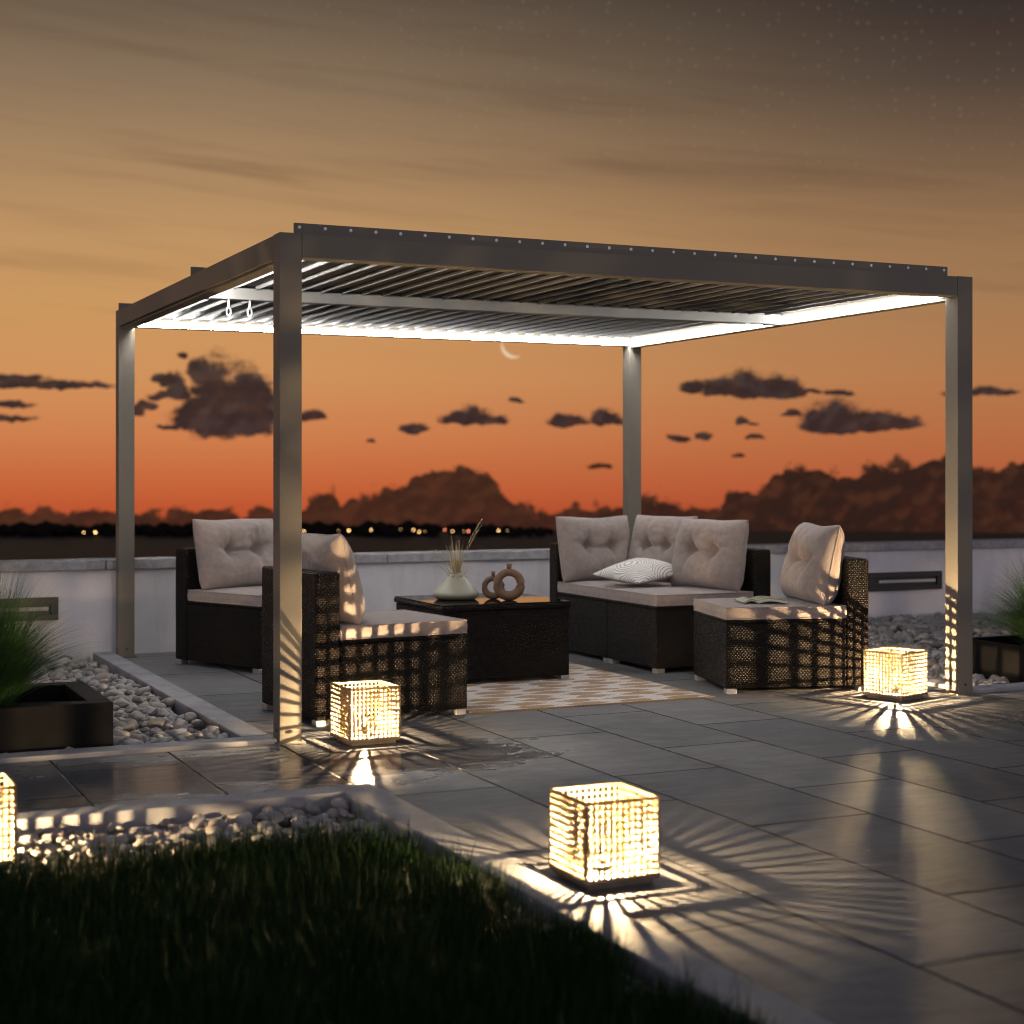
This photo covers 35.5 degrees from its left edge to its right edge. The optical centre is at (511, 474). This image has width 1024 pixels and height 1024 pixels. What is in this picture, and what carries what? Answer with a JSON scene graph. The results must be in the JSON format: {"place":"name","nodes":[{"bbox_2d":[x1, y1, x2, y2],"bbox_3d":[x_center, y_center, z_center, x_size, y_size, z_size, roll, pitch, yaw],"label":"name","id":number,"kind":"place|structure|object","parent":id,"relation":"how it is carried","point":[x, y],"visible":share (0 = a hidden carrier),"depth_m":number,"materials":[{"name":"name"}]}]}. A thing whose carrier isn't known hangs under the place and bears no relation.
{"place":"outdoors","nodes":[
{"label":"outdoors","id":0,"kind":"place"},
{"bbox_2d":[0,558,128,704],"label":"ornamental grass","id":1,"kind":"object","parent":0,"point":[16,663],"depth_m":7.24,"materials":[{"name":"green plant"}]},
{"bbox_2d":[0,649,1023,1023],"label":"patio","id":2,"kind":"structure","parent":0,"point":[842,855],"depth_m":6.00,"materials":[{"name":"grey tile"}]},
{"bbox_2d":[176,547,261,673],"bbox_3d":[-1.622,0.842,10.227,0.832,0.740,0.684,0,0,41],"label":"wicker seat","id":3,"kind":"object","parent":2,"relation":"on","point":[222,634],"visible":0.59,"depth_m":10.00,"materials":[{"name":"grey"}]},
{"bbox_2d":[187,586,261,606],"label":"seat cushion","id":4,"kind":"object","parent":3,"relation":"on","point":[248,596],"visible":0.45,"depth_m":9.95,"materials":[{"name":"beige fabric"}]},
{"bbox_2d":[192,518,272,590],"bbox_3d":[-1.775,0.514,10.378,0.225,0.471,0.660,-17,-11,40],"label":"back cushion","id":5,"kind":"object","parent":4,"relation":"on","point":[230,553],"visible":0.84,"depth_m":10.25,"materials":[{"name":"beige fabric"}]},
{"bbox_2d":[262,566,467,726],"bbox_3d":[-0.759,0.842,8.178,0.832,0.740,0.704,0,0,-31],"label":"wicker seat","id":6,"kind":"object","parent":2,"relation":"on","point":[427,673],"visible":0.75,"depth_m":7.85,"materials":[{"name":"brown wicker"}]},
{"bbox_2d":[340,609,467,639],"bbox_3d":[-0.704,0.763,8.211,0.700,0.080,0.700,0,0,-31],"label":"seat cushion","id":7,"kind":"object","parent":6,"relation":"on","point":[390,623],"visible":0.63,"depth_m":7.97,"materials":[{"name":"beige fabric"}]},
{"bbox_2d":[302,532,365,624],"bbox_3d":[-0.953,0.515,8.064,0.222,0.463,0.660,-15,8,-30],"label":"back cushion","id":8,"kind":"object","parent":7,"relation":"on","point":[325,552],"visible":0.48,"depth_m":7.80,"materials":[{"name":"beige fabric"}]},
{"bbox_2d":[330,680,400,745],"bbox_3d":[-0.667,1.083,7.272,0.248,0.258,0.248,0,0,-27],"label":"lantern","id":9,"kind":"object","parent":2,"relation":"on","point":[343,712],"visible":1,"depth_m":7.20,"materials":[{"name":"wicker"}]},
{"bbox_2d":[116,223,975,744],"bbox_3d":[-0.050,0.037,9.748,3.970,2.350,3.859,0,0,-25],"label":"pergola","id":10,"kind":"object","parent":2,"relation":"on","point":[342,281],"visible":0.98,"depth_m":8.81,"materials":[{"name":"grey metal"}]},
{"bbox_2d":[226,299,231,316],"bbox_3d":[-1.563,-0.917,8.835,0.033,0.096,0.017,0,0,-25],"label":"hanging hook","id":11,"kind":"object","parent":10,"relation":"attached to","point":[228,307],"visible":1,"depth_m":8.83,"materials":[{"name":"white plastic"}]},
{"bbox_2d":[247,300,252,317],"bbox_3d":[-1.455,-0.917,8.885,0.033,0.096,0.017,0,0,-25],"label":"hanging hook","id":12,"kind":"object","parent":10,"relation":"attached to","point":[249,307],"visible":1,"depth_m":8.88,"materials":[{"name":"white plastic"}]},
{"bbox_2d":[550,542,607,662],"bbox_3d":[0.809,0.842,10.857,0.832,0.740,0.854,0,0,-25],"label":"wicker seat","id":13,"kind":"object","parent":2,"relation":"on","point":[588,624],"visible":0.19,"depth_m":10.60,"materials":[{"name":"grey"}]},
{"bbox_2d":[557,580,671,598],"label":"seat cushion","id":14,"kind":"object","parent":13,"relation":"on","point":[598,589],"visible":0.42,"depth_m":10.60,"materials":[{"name":"beige fabric"}]},
{"bbox_2d":[556,515,630,582],"bbox_3d":[0.577,0.512,11.026,0.583,0.459,0.223,0,-12,-28],"label":"back cushion","id":15,"kind":"object","parent":14,"relation":"on","point":[588,547],"visible":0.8,"depth_m":10.92,"materials":[{"name":"beige fabric"}]},
{"bbox_2d":[628,515,697,581],"bbox_3d":[1.020,0.510,10.924,0.546,0.472,0.214,0,-15,45],"label":"back cushion","id":16,"kind":"object","parent":14,"relation":"on","point":[653,537],"visible":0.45,"depth_m":10.88,"materials":[{"name":"beige fabric"}]},
{"bbox_2d":[466,662,714,713],"bbox_3d":[0.027,1.208,9.315,1.430,0.008,2.050,0,0,-25],"label":"rug","id":17,"kind":"object","parent":2,"relation":"on","point":[582,686],"visible":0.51,"depth_m":8.83,"materials":[{"name":"beige fabric"}]},
{"bbox_2d":[394,593,571,680],"bbox_3d":[-0.186,0.975,9.614,0.827,0.458,0.791,0,0,-25],"label":"coffee table","id":18,"kind":"object","parent":17,"relation":"on","point":[524,635],"visible":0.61,"depth_m":9.30,"materials":[{"name":"wicker"}]},
{"bbox_2d":[433,572,478,599],"bbox_3d":[-0.332,0.665,9.555,0.274,0.160,0.274,0,0,-25],"label":"vase","id":19,"kind":"object","parent":18,"relation":"on","point":[455,588],"visible":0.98,"depth_m":9.47,"materials":[{"name":"white ceramic"}]},
{"bbox_2d":[432,519,482,583],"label":"dried grass","id":20,"kind":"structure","parent":19,"relation":"in","point":[456,567],"depth_m":9.54,"materials":[{"name":"plant"}]},
{"bbox_2d":[482,571,504,598],"bbox_3d":[-0.112,0.663,9.565,0.141,0.165,0.041,0,0,5],"label":"ring vase","id":21,"kind":"object","parent":18,"relation":"on","point":[487,593],"visible":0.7,"depth_m":9.55,"materials":[{"name":"brown ceramic"}]},
{"bbox_2d":[493,564,524,599],"bbox_3d":[-0.017,0.638,9.471,0.191,0.215,0.057,0,0,-5],"label":"ring vase","id":22,"kind":"object","parent":18,"relation":"on","point":[503,594],"visible":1,"depth_m":9.45,"materials":[{"name":"brown ceramic"}]},
{"bbox_2d":[549,782,659,889],"bbox_3d":[0.276,1.083,4.803,0.248,0.258,0.248,0,0,-25],"label":"lantern","id":23,"kind":"object","parent":2,"relation":"on","point":[603,870],"visible":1,"depth_m":4.73,"materials":[{"name":"wicker"}]},
{"bbox_2d":[607,548,770,673],"bbox_3d":[1.120,0.842,10.178,0.832,0.740,0.641,0,0,-25],"label":"wicker seat","id":24,"kind":"object","parent":2,"relation":"on","point":[658,639],"visible":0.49,"depth_m":9.88,"materials":[{"name":"brown wicker"}]},
{"bbox_2d":[607,586,753,606],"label":"seat cushion","id":25,"kind":"object","parent":24,"relation":"on","point":[669,596],"visible":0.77,"depth_m":9.93,"materials":[{"name":"beige fabric"}]},
{"bbox_2d":[593,558,672,583],"bbox_3d":[0.839,0.629,10.467,0.460,0.150,0.460,-11,11,-37],"label":"throw pillow","id":26,"kind":"object","parent":25,"relation":"on","point":[639,571],"visible":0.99,"depth_m":10.35,"materials":[{"name":"fabric"}]},
{"bbox_2d":[670,518,748,591],"bbox_3d":[1.267,0.513,10.264,0.233,0.463,0.623,15,-8,-35],"label":"back cushion","id":27,"kind":"object","parent":25,"relation":"on","point":[710,553],"visible":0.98,"depth_m":10.14,"materials":[{"name":"beige fabric"}]},
{"bbox_2d":[693,556,867,693],"bbox_3d":[1.533,0.842,9.205,0.832,0.740,0.654,0,0,-10],"label":"wicker seat","id":28,"kind":"object","parent":2,"relation":"on","point":[731,656],"visible":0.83,"depth_m":8.90,"materials":[{"name":"brown wicker"}]},
{"bbox_2d":[693,597,846,619],"bbox_3d":[1.469,0.763,9.194,0.700,0.080,0.650,0,0,-10],"label":"seat cushion","id":29,"kind":"object","parent":28,"relation":"on","point":[733,609],"visible":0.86,"depth_m":8.91,"materials":[{"name":"beige fabric"}]},
{"bbox_2d":[734,596,787,603],"bbox_3d":[1.409,0.709,9.065,0.260,0.028,0.210,0,0,-5],"label":"open book","id":30,"kind":"object","parent":29,"relation":"on","point":[756,599],"visible":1,"depth_m":8.99,"materials":[{"name":"beige paper"}]},
{"bbox_2d":[780,522,844,605],"bbox_3d":[1.736,0.511,9.232,0.245,0.464,0.604,12,-2,-9],"label":"back cushion","id":31,"kind":"object","parent":29,"relation":"on","point":[811,570],"visible":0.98,"depth_m":8.99,"materials":[{"name":"beige fabric"}]},
{"bbox_2d":[863,647,927,701],"bbox_3d":[2.079,1.083,8.683,0.248,0.258,0.248,0,0,-43],"label":"lantern","id":32,"kind":"object","parent":2,"relation":"on","point":[885,691],"visible":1,"depth_m":8.63,"materials":[{"name":"wicker"}]},
{"bbox_2d":[0,530,1023,559],"bbox_3d":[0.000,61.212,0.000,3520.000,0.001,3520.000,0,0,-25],"label":"sea","id":33,"kind":"structure","parent":0,"point":[16,547],"depth_m":1435.96,"materials":[{"name":"black liquid"}]},
{"bbox_2d":[0,519,556,536],"bbox_3d":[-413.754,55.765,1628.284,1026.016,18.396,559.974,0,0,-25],"label":"woods","id":34,"kind":"object","parent":33,"relation":"on","point":[45,528],"visible":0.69,"depth_m":1581.22,"materials":[{"name":"black plant"}]},
{"bbox_2d":[0,0,1023,532],"label":"sky","id":35,"kind":"structure","parent":0,"point":[144,143],"materials":[{"name":"orange"}]},
{"bbox_2d":[501,343,519,357],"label":"moon","id":36,"kind":"object","parent":35,"relation":"in","point":[507,354],"visible":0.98,"depth_m":5998.45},
{"bbox_2d":[920,549,1023,645],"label":"ornamental grass","id":37,"kind":"object","parent":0,"point":[1018,621],"depth_m":9.69,"materials":[{"name":"green plant"}]},
{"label":"terrace ground","id":38,"kind":"structure","parent":0,"visible":0},
{"bbox_2d":[0,681,112,753],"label":"planter","id":39,"kind":"object","parent":38,"relation":"on","point":[62,715],"visible":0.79,"depth_m":7.05,"materials":[{"name":"dark painted metal"},{"name":"dark soil"}]},
{"bbox_2d":[28,655,229,748],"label":"pebbles","id":40,"kind":"object","parent":38,"relation":"on","point":[143,715],"visible":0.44,"depth_m":8.23,"materials":[{"name":"grey stone"}]},
{"bbox_2d":[0,652,276,763],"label":"kerb","id":41,"kind":"structure","parent":38,"relation":"on","point":[239,732],"depth_m":7.44,"materials":[{"name":"concrete"}]},
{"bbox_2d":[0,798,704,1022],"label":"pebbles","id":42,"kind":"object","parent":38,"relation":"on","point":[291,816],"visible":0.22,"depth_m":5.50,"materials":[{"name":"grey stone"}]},
{"bbox_2d":[0,772,16,869],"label":"lantern","id":43,"kind":"object","parent":42,"relation":"on","point":[9,801],"visible":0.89,"depth_m":4.90,"materials":[{"name":"wicker"}]},
{"bbox_2d":[0,783,831,1023],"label":"kerb","id":44,"kind":"structure","parent":38,"relation":"on","point":[376,804],"depth_m":5.04,"materials":[{"name":"concrete"}]},
{"bbox_2d":[0,538,1023,661],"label":"parapet wall","id":45,"kind":"structure","parent":38,"relation":"on","point":[87,586],"depth_m":11.60,"materials":[{"name":"white paint"}]},
{"bbox_2d":[1,597,57,620],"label":"wall vent","id":46,"kind":"object","parent":45,"relation":"attached to","point":[53,612],"depth_m":10.53,"materials":[{"name":"grey metal"}]},
{"bbox_2d":[868,571,941,591],"bbox_3d":[3.308,0.899,13.485,0.763,0.154,0.035,0,0,-25],"label":"wall vent","id":47,"kind":"object","parent":45,"relation":"attached to","point":[899,581],"depth_m":13.47,"materials":[{"name":"grey metal"}]},
{"bbox_2d":[868,611,1016,685],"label":"pebbles","id":48,"kind":"object","parent":38,"relation":"on","point":[909,631],"visible":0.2,"depth_m":11.83,"materials":[{"name":"grey stone"}]},
{"bbox_2d":[871,669,1023,692],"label":"kerb","id":49,"kind":"structure","parent":38,"relation":"on","point":[984,688],"depth_m":9.02,"materials":[{"name":"concrete"}]},
{"bbox_2d":[973,635,1023,682],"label":"planter","id":50,"kind":"object","parent":38,"relation":"on","point":[1000,656],"visible":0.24,"depth_m":9.46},
{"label":"lawn soil","id":51,"kind":"structure","parent":38,"relation":"on","visible":0},
{"bbox_2d":[0,794,863,1023],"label":"lawn grass","id":52,"kind":"structure","parent":51,"relation":"on","point":[336,935],"depth_m":3.98,"materials":[{"name":"green plant"}]}
]}

